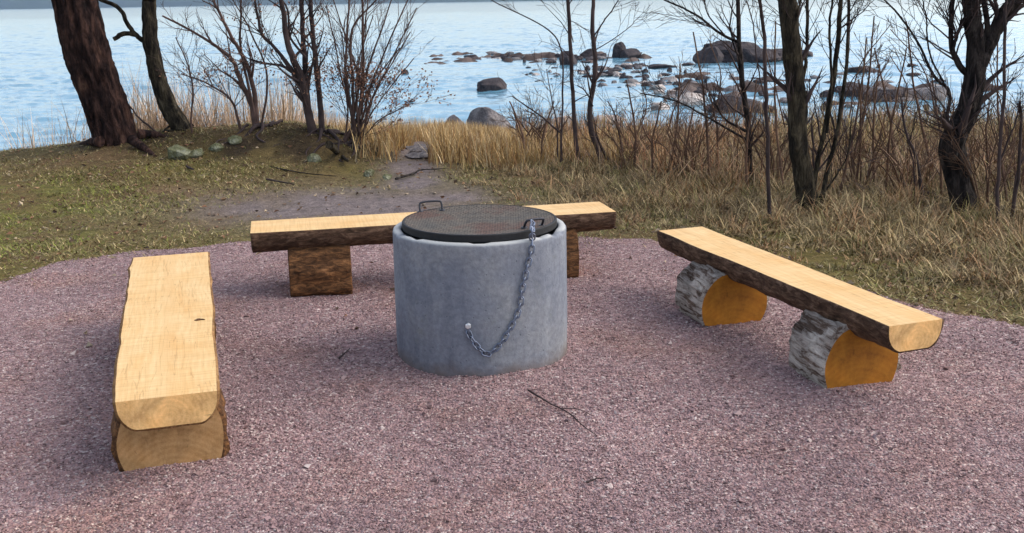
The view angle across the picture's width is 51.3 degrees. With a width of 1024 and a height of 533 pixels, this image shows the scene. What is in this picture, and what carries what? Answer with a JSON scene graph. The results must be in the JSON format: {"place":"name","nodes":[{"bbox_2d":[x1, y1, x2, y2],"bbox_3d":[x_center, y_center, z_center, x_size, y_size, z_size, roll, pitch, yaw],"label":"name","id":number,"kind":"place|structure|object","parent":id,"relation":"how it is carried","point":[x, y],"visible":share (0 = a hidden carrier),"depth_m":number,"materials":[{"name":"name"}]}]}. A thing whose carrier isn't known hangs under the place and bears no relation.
{"place":"outdoors","nodes":[
{"label":"outdoors","id":0,"kind":"place"},
{"bbox_2d":[0,0,561,8],"bbox_3d":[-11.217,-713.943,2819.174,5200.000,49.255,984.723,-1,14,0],"label":"hills","id":1,"kind":"structure","parent":0,"point":[25,4],"depth_m":2490.72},
{"bbox_2d":[0,237,1023,532],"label":"gravel ground","id":2,"kind":"structure","parent":0,"point":[506,379],"depth_m":4.44,"materials":[{"name":"gravel"}]},
{"bbox_2d":[110,252,229,471],"bbox_3d":[-1.563,0.376,4.877,0.442,0.374,2.301,-5,15,-16],"label":"log bench","id":3,"kind":"object","parent":2,"relation":"on","point":[168,402],"visible":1,"depth_m":4.10,"materials":[{"name":"brown wood"}]},
{"bbox_2d":[250,202,615,296],"bbox_3d":[-0.471,-0.113,6.701,2.251,0.402,0.457,-4,14,-12],"label":"log bench","id":4,"kind":"object","parent":2,"relation":"on","point":[319,256],"visible":0.53,"depth_m":6.40,"materials":[{"name":"brown wood"}]},
{"bbox_2d":[393,218,566,375],"bbox_3d":[-0.153,0.145,5.297,0.854,0.714,0.879,-1,14,0],"label":"fire ring","id":5,"kind":"object","parent":2,"relation":"on","point":[447,294],"visible":0.84,"depth_m":4.95,"materials":[{"name":"concrete"}]},
{"bbox_2d":[402,200,556,242],"bbox_3d":[-0.159,-0.241,5.212,0.756,0.086,0.756,-1,14,0],"label":"lid","id":6,"kind":"object","parent":5,"relation":"on","point":[479,223],"visible":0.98,"depth_m":5.15,"materials":[{"name":"metal"}]},
{"bbox_2d":[465,219,535,356],"bbox_3d":[-0.026,0.110,4.902,0.386,0.606,0.130,-9,16,-30],"label":"chain","id":7,"kind":"object","parent":6,"relation":"hanging from","point":[520,297],"visible":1,"depth_m":4.90,"materials":[{"name":"grey metal"}]},
{"bbox_2d":[586,477,606,482],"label":"twig","id":8,"kind":"object","parent":2,"relation":"on","point":[590,480],"visible":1,"depth_m":3.86,"materials":[{"name":"wood"}]},
{"bbox_2d":[657,227,943,387],"bbox_3d":[1.313,0.188,5.453,0.458,0.370,2.067,-6,15,-19],"label":"log bench","id":9,"kind":"object","parent":2,"relation":"on","point":[843,333],"visible":1,"depth_m":4.99,"materials":[{"name":"brown wood"}]},
{"bbox_2d":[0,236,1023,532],"bbox_3d":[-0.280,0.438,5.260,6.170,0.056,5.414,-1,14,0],"label":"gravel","id":10,"kind":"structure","parent":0,"point":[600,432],"depth_m":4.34,"materials":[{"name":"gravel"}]},
{"bbox_2d":[527,389,596,435],"bbox_3d":[0.247,0.605,4.520,0.101,0.011,0.591,-8,16,-26],"label":"twig","id":11,"kind":"object","parent":10,"relation":"on","point":[533,393],"visible":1,"depth_m":4.53,"materials":[{"name":"wood"}]},
{"bbox_2d":[0,0,1023,150],"bbox_3d":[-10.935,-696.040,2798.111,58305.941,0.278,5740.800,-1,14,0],"label":"water","id":12,"kind":"structure","parent":0,"point":[35,76],"depth_m":70.66,"materials":[{"name":"blue liquid"}]},
{"bbox_2d":[476,77,506,91],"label":"rock","id":13,"kind":"object","parent":12,"relation":"in","point":[491,84],"visible":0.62,"depth_m":40.15,"materials":[{"name":"grey stone"}]},
{"bbox_2d":[603,71,614,76],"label":"rock","id":14,"kind":"object","parent":12,"relation":"in","point":[610,73],"visible":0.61,"depth_m":46.89,"materials":[{"name":"stone"}]},
{"bbox_2d":[612,42,625,57],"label":"rock","id":15,"kind":"object","parent":12,"relation":"in","point":[619,48],"visible":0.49,"depth_m":61.05,"materials":[{"name":"stone"}]},
{"bbox_2d":[619,75,632,78],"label":"rock","id":16,"kind":"object","parent":12,"relation":"in","point":[625,76],"visible":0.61,"depth_m":44.40,"materials":[{"name":"stone"}]},
{"bbox_2d":[623,78,637,82],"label":"rock","id":17,"kind":"object","parent":12,"relation":"on","point":[629,80],"visible":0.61,"depth_m":42.93,"materials":[{"name":"grey stone"}]},
{"bbox_2d":[620,48,641,57],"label":"rock","id":18,"kind":"object","parent":12,"relation":"in","point":[631,53],"visible":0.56,"depth_m":60.53,"materials":[{"name":"stone"}]},
{"bbox_2d":[649,84,665,89],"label":"rock","id":19,"kind":"object","parent":12,"relation":"in","point":[663,87],"visible":0.55,"depth_m":39.65,"materials":[{"name":"stone"}]},
{"bbox_2d":[653,89,664,93],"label":"rock","id":20,"kind":"object","parent":12,"relation":"on","point":[656,92],"visible":0.55,"depth_m":37.96,"materials":[{"name":"stone"}]},
{"bbox_2d":[651,102,669,109],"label":"rock","id":21,"kind":"object","parent":12,"relation":"in","point":[654,104],"visible":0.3,"depth_m":31.99,"materials":[{"name":"stone"}]},
{"bbox_2d":[648,64,677,68],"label":"rock","id":22,"kind":"object","parent":12,"relation":"in","point":[654,66],"visible":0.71,"depth_m":51.40,"materials":[{"name":"stone"}]},
{"bbox_2d":[667,76,677,81],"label":"rock","id":23,"kind":"object","parent":12,"relation":"in","point":[672,79],"visible":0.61,"depth_m":42.97,"materials":[{"name":"stone"}]},
{"bbox_2d":[673,93,702,105],"bbox_3d":[5.464,-5.137,33.432,1.149,0.671,0.709,-6,15,-19],"label":"rock","id":24,"kind":"object","parent":12,"relation":"in","point":[689,95],"visible":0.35,"depth_m":33.13,"materials":[{"name":"stone"}]},
{"bbox_2d":[696,74,708,79],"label":"rock","id":25,"kind":"object","parent":12,"relation":"in","point":[705,76],"visible":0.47,"depth_m":43.33,"materials":[{"name":"stone"}]},
{"bbox_2d":[693,46,723,63],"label":"rock","id":26,"kind":"object","parent":12,"relation":"in","point":[710,56],"visible":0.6,"depth_m":54.47,"materials":[{"name":"grey stone"}]},
{"bbox_2d":[700,42,759,62],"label":"rock","id":27,"kind":"object","parent":12,"relation":"in","point":[727,59],"visible":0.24,"depth_m":55.36,"materials":[{"name":"grey stone"}]},
{"bbox_2d":[723,86,740,91],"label":"rock","id":28,"kind":"object","parent":12,"relation":"in","point":[728,89],"visible":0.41,"depth_m":37.84,"materials":[{"name":"grey stone"}]},
{"bbox_2d":[706,94,773,113],"bbox_3d":[6.650,-4.609,31.106,2.107,0.878,1.158,-1,14,0],"label":"rock","id":29,"kind":"object","parent":12,"relation":"in","point":[739,104],"visible":0.21,"depth_m":30.64,"materials":[{"name":"grey stone"}]},
{"bbox_2d":[753,78,763,83],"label":"rock","id":30,"kind":"object","parent":12,"relation":"in","point":[754,81],"visible":0.36,"depth_m":41.54,"materials":[{"name":"stone"}]},
{"bbox_2d":[742,48,780,62],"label":"rock","id":31,"kind":"object","parent":12,"relation":"in","point":[747,53],"visible":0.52,"depth_m":54.72,"materials":[{"name":"grey stone"}]},
{"bbox_2d":[773,48,782,60],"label":"rock","id":32,"kind":"object","parent":12,"relation":"in","point":[779,51],"visible":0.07,"depth_m":55.55,"materials":[{"name":"stone"}]},
{"bbox_2d":[779,97,786,102],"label":"rock","id":33,"kind":"object","parent":12,"relation":"in","point":[784,100],"visible":0.38,"depth_m":34.04,"materials":[{"name":"grey stone"}]},
{"bbox_2d":[819,90,827,96],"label":"rock","id":34,"kind":"object","parent":12,"relation":"in","point":[824,93],"visible":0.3,"depth_m":35.29,"materials":[{"name":"stone"}]},
{"bbox_2d":[836,82,872,96],"bbox_3d":[11.531,-5.760,35.780,1.294,0.844,0.854,2,14,13],"label":"rock","id":35,"kind":"object","parent":12,"relation":"in","point":[864,87],"visible":0.24,"depth_m":35.52,"materials":[{"name":"stone"}]},
{"bbox_2d":[848,66,876,72],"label":"rock","id":36,"kind":"object","parent":12,"relation":"in","point":[852,70],"visible":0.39,"depth_m":46.21,"materials":[{"name":"stone"}]},
{"bbox_2d":[863,89,914,101],"bbox_3d":[12.003,-5.357,33.843,1.800,0.554,1.060,-1,14,0],"label":"rock","id":37,"kind":"object","parent":12,"relation":"in","point":[894,93],"visible":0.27,"depth_m":33.51,"materials":[{"name":"stone"}]},
{"bbox_2d":[891,97,913,101],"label":"rock","id":38,"kind":"object","parent":12,"relation":"in","point":[910,99],"visible":0.27,"depth_m":33.28,"materials":[{"name":"grey stone"}]},
{"bbox_2d":[906,73,920,75],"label":"rock","id":39,"kind":"object","parent":12,"relation":"on","point":[908,74],"visible":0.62,"depth_m":44.21,"materials":[{"name":"stone"}]},
{"bbox_2d":[910,86,946,100],"bbox_3d":[13.161,-5.331,33.854,1.324,0.772,0.837,-6,15,-20],"label":"rock","id":40,"kind":"object","parent":12,"relation":"in","point":[927,91],"visible":0.37,"depth_m":33.56,"materials":[{"name":"grey stone"}]},
{"bbox_2d":[0,51,1023,332],"bbox_3d":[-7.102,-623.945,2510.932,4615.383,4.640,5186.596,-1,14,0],"label":"ground","id":41,"kind":"structure","parent":0,"point":[266,203],"depth_m":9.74,"materials":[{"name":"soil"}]},
{"bbox_2d":[51,0,168,156],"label":"pine tree","id":42,"kind":"object","parent":41,"relation":"on","point":[89,61],"visible":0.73,"depth_m":11.65,"materials":[{"name":"brown plant"}]},
{"bbox_2d":[130,106,158,130],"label":"sapling","id":43,"kind":"object","parent":41,"relation":"on","point":[144,122],"visible":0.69,"depth_m":12.01,"materials":[{"name":"brown plant"}]},
{"bbox_2d":[98,0,223,139],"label":"tree","id":44,"kind":"object","parent":41,"relation":"on","point":[175,117],"visible":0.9,"depth_m":12.02,"materials":[{"name":"brown plant"}]},
{"bbox_2d":[167,144,190,159],"bbox_3d":[-3.526,-1.197,11.373,0.244,0.201,0.264,-1,14,0],"label":"stone","id":45,"kind":"object","parent":41,"relation":"on","point":[177,152],"visible":0.81,"depth_m":11.27,"materials":[{"name":"stone"}]},
{"bbox_2d":[189,148,203,157],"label":"stone","id":46,"kind":"object","parent":41,"relation":"on","point":[197,153],"visible":0.93,"depth_m":11.36,"materials":[{"name":"stone"}]},
{"bbox_2d":[147,0,283,144],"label":"bush","id":47,"kind":"object","parent":41,"relation":"on","point":[253,105],"visible":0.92,"depth_m":11.93,"materials":[{"name":"brown plant"}]},
{"bbox_2d":[208,143,223,151],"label":"stone","id":48,"kind":"object","parent":41,"relation":"on","point":[216,147],"visible":0.99,"depth_m":11.60,"materials":[{"name":"stone"}]},
{"bbox_2d":[227,135,241,144],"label":"stone","id":49,"kind":"object","parent":41,"relation":"on","point":[234,139],"visible":1,"depth_m":11.72,"materials":[{"name":"stone"}]},
{"bbox_2d":[266,178,294,184],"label":"fallen branch","id":50,"kind":"object","parent":41,"relation":"on","point":[268,179],"visible":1,"depth_m":10.29,"materials":[{"name":"wood"}]},
{"bbox_2d":[201,0,364,155],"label":"bush","id":51,"kind":"object","parent":41,"relation":"on","point":[298,73],"visible":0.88,"depth_m":11.76,"materials":[{"name":"brown plant"}]},
{"bbox_2d":[270,166,332,175],"bbox_3d":[-2.344,-1.004,11.021,1.335,0.057,0.189,10,18,37],"label":"fallen branch","id":52,"kind":"object","parent":41,"relation":"on","point":[300,172],"visible":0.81,"depth_m":10.79,"materials":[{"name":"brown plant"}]},
{"bbox_2d":[307,153,321,161],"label":"stone","id":53,"kind":"object","parent":41,"relation":"on","point":[313,157],"visible":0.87,"depth_m":11.32,"materials":[{"name":"stone"}]},
{"bbox_2d":[0,47,647,169],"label":"reeds","id":54,"kind":"object","parent":41,"relation":"on","point":[452,141],"visible":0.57,"depth_m":12.71,"materials":[{"name":"beige plant"}]},
{"bbox_2d":[325,141,348,161],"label":"fallen branch","id":55,"kind":"object","parent":41,"relation":"on","point":[331,146],"visible":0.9,"depth_m":10.65,"materials":[{"name":"wood"}]},
{"bbox_2d":[363,169,374,176],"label":"stone","id":56,"kind":"object","parent":41,"relation":"on","point":[369,172],"visible":0.94,"depth_m":10.70,"materials":[{"name":"stone"}]},
{"bbox_2d":[301,0,454,162],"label":"bush","id":57,"kind":"object","parent":41,"relation":"on","point":[362,86],"visible":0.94,"depth_m":11.68,"materials":[{"name":"brown plant"}]},
{"bbox_2d":[382,174,391,179],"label":"stone","id":58,"kind":"object","parent":41,"relation":"on","point":[387,176],"visible":0.98,"depth_m":10.48,"materials":[{"name":"stone"}]},
{"bbox_2d":[409,148,421,152],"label":"stone","id":59,"kind":"object","parent":41,"relation":"on","point":[415,150],"visible":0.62,"depth_m":12.09,"materials":[{"name":"grey stone"}]},
{"bbox_2d":[404,144,429,150],"bbox_3d":[-1.060,-1.377,12.420,0.394,0.079,0.240,-1,14,0],"label":"stone step","id":60,"kind":"object","parent":41,"relation":"on","point":[416,146],"visible":0.59,"depth_m":12.37,"materials":[{"name":"grey stone"}]},
{"bbox_2d":[404,151,430,158],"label":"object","id":61,"kind":"object","parent":41,"relation":"on","point":[418,155],"visible":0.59,"depth_m":11.81,"materials":[{"name":"grey stone"}]},
{"bbox_2d":[395,168,444,179],"bbox_3d":[-0.991,-0.942,10.747,0.219,0.032,0.746,9,17,35],"label":"surface root","id":62,"kind":"object","parent":41,"relation":"on","point":[403,176],"visible":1,"depth_m":10.64,"materials":[{"name":"plant"}]},
{"bbox_2d":[445,115,461,124],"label":"rock","id":63,"kind":"object","parent":41,"relation":"on","point":[451,117],"visible":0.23,"depth_m":27.77,"materials":[{"name":"grey stone"}]},
{"bbox_2d":[466,107,511,129],"bbox_3d":[-0.601,-3.561,27.526,1.216,1.146,0.868,-1,14,0],"label":"rock","id":64,"kind":"object","parent":41,"relation":"on","point":[480,114],"visible":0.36,"depth_m":27.18,"materials":[{"name":"grey stone"}]},
{"bbox_2d":[500,87,559,149],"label":"sapling","id":65,"kind":"object","parent":41,"relation":"on","point":[521,131],"visible":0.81,"depth_m":11.81,"materials":[{"name":"red plant"}]},
{"bbox_2d":[490,99,579,149],"bbox_3d":[0.375,-1.560,12.169,1.112,0.795,0.793,2,14,11],"label":"bush","id":66,"kind":"object","parent":41,"relation":"on","point":[543,125],"visible":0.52,"depth_m":12.06,"materials":[{"name":"red plant"}]},
{"bbox_2d":[526,84,561,157],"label":"sapling","id":67,"kind":"object","parent":41,"relation":"on","point":[545,127],"visible":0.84,"depth_m":11.29,"materials":[{"name":"red plant"}]},
{"bbox_2d":[491,0,602,164],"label":"sapling","id":68,"kind":"object","parent":41,"relation":"on","point":[571,73],"visible":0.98,"depth_m":10.88,"materials":[{"name":"brown plant"}]},
{"bbox_2d":[551,115,578,126],"bbox_3d":[1.420,-3.875,28.816,0.768,0.390,0.425,-1,14,0],"label":"rock","id":69,"kind":"object","parent":41,"relation":"on","point":[563,121],"visible":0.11,"depth_m":28.65,"materials":[{"name":"stone"}]},
{"bbox_2d":[559,51,576,64],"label":"rock","id":70,"kind":"object","parent":41,"relation":"on","point":[565,56],"visible":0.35,"depth_m":54.98,"materials":[{"name":"stone"}]},
{"bbox_2d":[581,48,597,57],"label":"rock","id":71,"kind":"object","parent":41,"relation":"on","point":[586,53],"visible":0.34,"depth_m":60.57,"materials":[{"name":"stone"}]},
{"bbox_2d":[555,0,663,163],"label":"sapling","id":72,"kind":"object","parent":41,"relation":"on","point":[590,113],"visible":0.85,"depth_m":10.89,"materials":[{"name":"brown plant"}]},
{"bbox_2d":[595,115,624,122],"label":"rock","id":73,"kind":"object","parent":41,"relation":"on","point":[600,116],"visible":0.19,"depth_m":28.59,"materials":[{"name":"stone"}]},
{"bbox_2d":[576,109,669,172],"bbox_3d":[1.145,-1.223,10.754,1.162,0.804,0.749,-6,15,-19],"label":"bush","id":74,"kind":"object","parent":41,"relation":"on","point":[621,134],"visible":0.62,"depth_m":10.71,"materials":[{"name":"red plant"}]},
{"bbox_2d":[612,78,651,171],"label":"sapling","id":75,"kind":"object","parent":41,"relation":"on","point":[635,143],"visible":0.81,"depth_m":10.46,"materials":[{"name":"red plant"}]},
{"bbox_2d":[623,77,674,173],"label":"sapling","id":76,"kind":"object","parent":41,"relation":"on","point":[652,144],"visible":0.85,"depth_m":10.35,"materials":[{"name":"red plant"}]},
{"bbox_2d":[660,86,704,168],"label":"sapling","id":77,"kind":"object","parent":41,"relation":"on","point":[687,140],"visible":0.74,"depth_m":10.16,"materials":[{"name":"red plant"}]},
{"bbox_2d":[667,51,704,172],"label":"sapling","id":78,"kind":"object","parent":41,"relation":"on","point":[680,75],"visible":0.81,"depth_m":10.30,"materials":[{"name":"red plant"}]},
{"bbox_2d":[641,107,742,185],"bbox_3d":[1.730,-1.068,9.962,1.066,0.870,0.973,-1,14,0],"label":"bush","id":79,"kind":"object","parent":41,"relation":"on","point":[689,143],"visible":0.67,"depth_m":9.97,"materials":[{"name":"red plant"}]},
{"bbox_2d":[612,0,778,185],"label":"tree","id":80,"kind":"object","parent":41,"relation":"on","point":[737,50],"visible":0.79,"depth_m":9.69,"materials":[{"name":"brown plant"}]},
{"bbox_2d":[682,17,729,176],"bbox_3d":[1.809,-1.456,9.869,0.282,1.662,0.414,-13,18,-40],"label":"sapling","id":81,"kind":"object","parent":41,"relation":"on","point":[707,139],"visible":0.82,"depth_m":9.79,"materials":[{"name":"brown plant"}]},
{"bbox_2d":[692,84,741,166],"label":"sapling","id":82,"kind":"object","parent":41,"relation":"on","point":[717,125],"visible":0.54,"depth_m":10.43,"materials":[{"name":"red plant"}]},
{"bbox_2d":[420,123,1023,304],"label":"dry grass","id":83,"kind":"structure","parent":41,"relation":"on","point":[889,210],"depth_m":8.32,"materials":[{"name":"beige plant"}]},
{"bbox_2d":[709,62,762,188],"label":"sapling","id":84,"kind":"object","parent":41,"relation":"on","point":[746,153],"visible":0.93,"depth_m":9.41,"materials":[{"name":"red plant"}]},
{"bbox_2d":[486,86,1023,203],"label":"undergrowth","id":85,"kind":"object","parent":41,"relation":"on","point":[772,117],"visible":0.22,"depth_m":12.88,"materials":[{"name":"brown plant"}]},
{"bbox_2d":[744,0,771,219],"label":"sapling","id":86,"kind":"object","parent":41,"relation":"on","point":[766,98],"visible":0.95,"depth_m":7.94,"materials":[{"name":"brown plant"}]},
{"bbox_2d":[743,8,787,186],"bbox_3d":[2.175,-1.355,9.265,0.427,1.748,0.485,-8,16,-25],"label":"sapling","id":87,"kind":"object","parent":41,"relation":"on","point":[776,125],"visible":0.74,"depth_m":9.22,"materials":[{"name":"brown plant"}]},
{"bbox_2d":[728,97,826,186],"bbox_3d":[2.505,-1.068,9.740,1.120,0.953,0.762,-1,14,0],"label":"bush","id":88,"kind":"object","parent":41,"relation":"on","point":[773,162],"visible":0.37,"depth_m":9.82,"materials":[{"name":"red plant"}]},
{"bbox_2d":[745,0,899,222],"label":"tree","id":89,"kind":"object","parent":41,"relation":"on","point":[805,172],"visible":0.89,"depth_m":8.46,"materials":[{"name":"brown plant"}]},
{"bbox_2d":[808,78,914,197],"bbox_3d":[3.158,-1.062,9.284,0.996,1.144,0.830,-1,14,0],"label":"bush","id":90,"kind":"object","parent":41,"relation":"on","point":[861,160],"visible":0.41,"depth_m":9.40,"materials":[{"name":"red plant"}]},
{"bbox_2d":[836,25,890,195],"bbox_3d":[2.902,-1.214,8.969,0.500,1.598,0.265,-1,14,0],"label":"sapling","id":91,"kind":"object","parent":41,"relation":"on","point":[846,162],"visible":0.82,"depth_m":8.89,"materials":[{"name":"red plant"}]},
{"bbox_2d":[840,65,892,192],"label":"sapling","id":92,"kind":"object","parent":41,"relation":"on","point":[859,139],"visible":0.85,"depth_m":9.07,"materials":[{"name":"red plant"}]},
{"bbox_2d":[843,45,893,181],"bbox_3d":[3.088,-1.232,9.399,0.409,1.418,0.292,-7,15,-24],"label":"sapling","id":93,"kind":"object","parent":41,"relation":"on","point":[873,124],"visible":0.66,"depth_m":9.34,"materials":[{"name":"red plant"}]},
{"bbox_2d":[848,15,894,179],"bbox_3d":[3.243,-1.421,9.642,0.378,1.662,0.406,-1,14,0],"label":"sapling","id":94,"kind":"object","parent":41,"relation":"on","point":[870,55],"visible":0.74,"depth_m":9.59,"materials":[{"name":"brown plant"}]},
{"bbox_2d":[867,44,911,175],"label":"sapling","id":95,"kind":"object","parent":41,"relation":"on","point":[889,96],"visible":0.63,"depth_m":9.72,"materials":[{"name":"brown plant"}]},
{"bbox_2d":[873,34,906,189],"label":"sapling","id":96,"kind":"object","parent":41,"relation":"on","point":[890,128],"visible":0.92,"depth_m":8.96,"materials":[{"name":"red plant"}]},
{"bbox_2d":[843,108,947,201],"bbox_3d":[3.406,-0.907,9.159,1.243,0.898,0.937,1,14,8],"label":"bush","id":97,"kind":"object","parent":41,"relation":"on","point":[896,163],"visible":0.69,"depth_m":9.13,"materials":[{"name":"red plant"}]},
{"bbox_2d":[879,76,937,203],"bbox_3d":[3.269,-0.978,8.902,0.367,1.198,0.653,-6,15,-19],"label":"sapling","id":98,"kind":"object","parent":41,"relation":"on","point":[909,143],"visible":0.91,"depth_m":8.91,"materials":[{"name":"brown plant"}]},
{"bbox_2d":[883,13,944,173],"bbox_3d":[3.637,-1.462,9.766,0.634,1.672,0.243,-3,14,-8],"label":"sapling","id":99,"kind":"object","parent":41,"relation":"on","point":[916,98],"visible":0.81,"depth_m":9.67,"materials":[{"name":"red plant"}]},
{"bbox_2d":[905,62,955,198],"bbox_3d":[3.500,-1.033,8.693,0.590,1.361,0.266,4,15,18],"label":"sapling","id":100,"kind":"object","parent":41,"relation":"on","point":[940,174],"visible":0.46,"depth_m":8.73,"materials":[{"name":"red plant"}]},
{"bbox_2d":[843,0,1023,218],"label":"tree","id":101,"kind":"object","parent":41,"relation":"on","point":[982,40],"visible":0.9,"depth_m":8.15,"materials":[{"name":"brown plant"}]},
{"bbox_2d":[928,106,1023,216],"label":"bush","id":102,"kind":"object","parent":41,"relation":"on","point":[972,180],"visible":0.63,"depth_m":8.25,"materials":[{"name":"red plant"}]},
{"bbox_2d":[970,74,1011,175],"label":"sapling","id":103,"kind":"object","parent":41,"relation":"on","point":[986,132],"visible":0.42,"depth_m":9.53,"materials":[{"name":"red plant"}]},
{"bbox_2d":[974,98,1023,202],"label":"bush","id":104,"kind":"object","parent":41,"relation":"on","point":[1015,169],"visible":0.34,"depth_m":8.91,"materials":[{"name":"red plant"}]},
{"bbox_2d":[984,0,1023,222],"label":"sapling","id":105,"kind":"object","parent":41,"relation":"on","point":[1002,115],"visible":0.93,"depth_m":7.88,"materials":[{"name":"brown plant"}]},
{"bbox_2d":[987,2,1023,206],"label":"sapling","id":106,"kind":"object","parent":41,"relation":"on","point":[998,119],"visible":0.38,"depth_m":8.52,"materials":[{"name":"red plant"}]},
{"bbox_2d":[998,90,1023,220],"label":"sapling","id":107,"kind":"object","parent":41,"relation":"on","point":[1018,172],"visible":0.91,"depth_m":7.95,"materials":[{"name":"brown plant"}]},
{"bbox_2d":[0,123,1023,346],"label":"fallen leaves","id":108,"kind":"object","parent":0,"point":[392,289],"depth_m":9.11,"materials":[{"name":"brown plant"}]}
]}

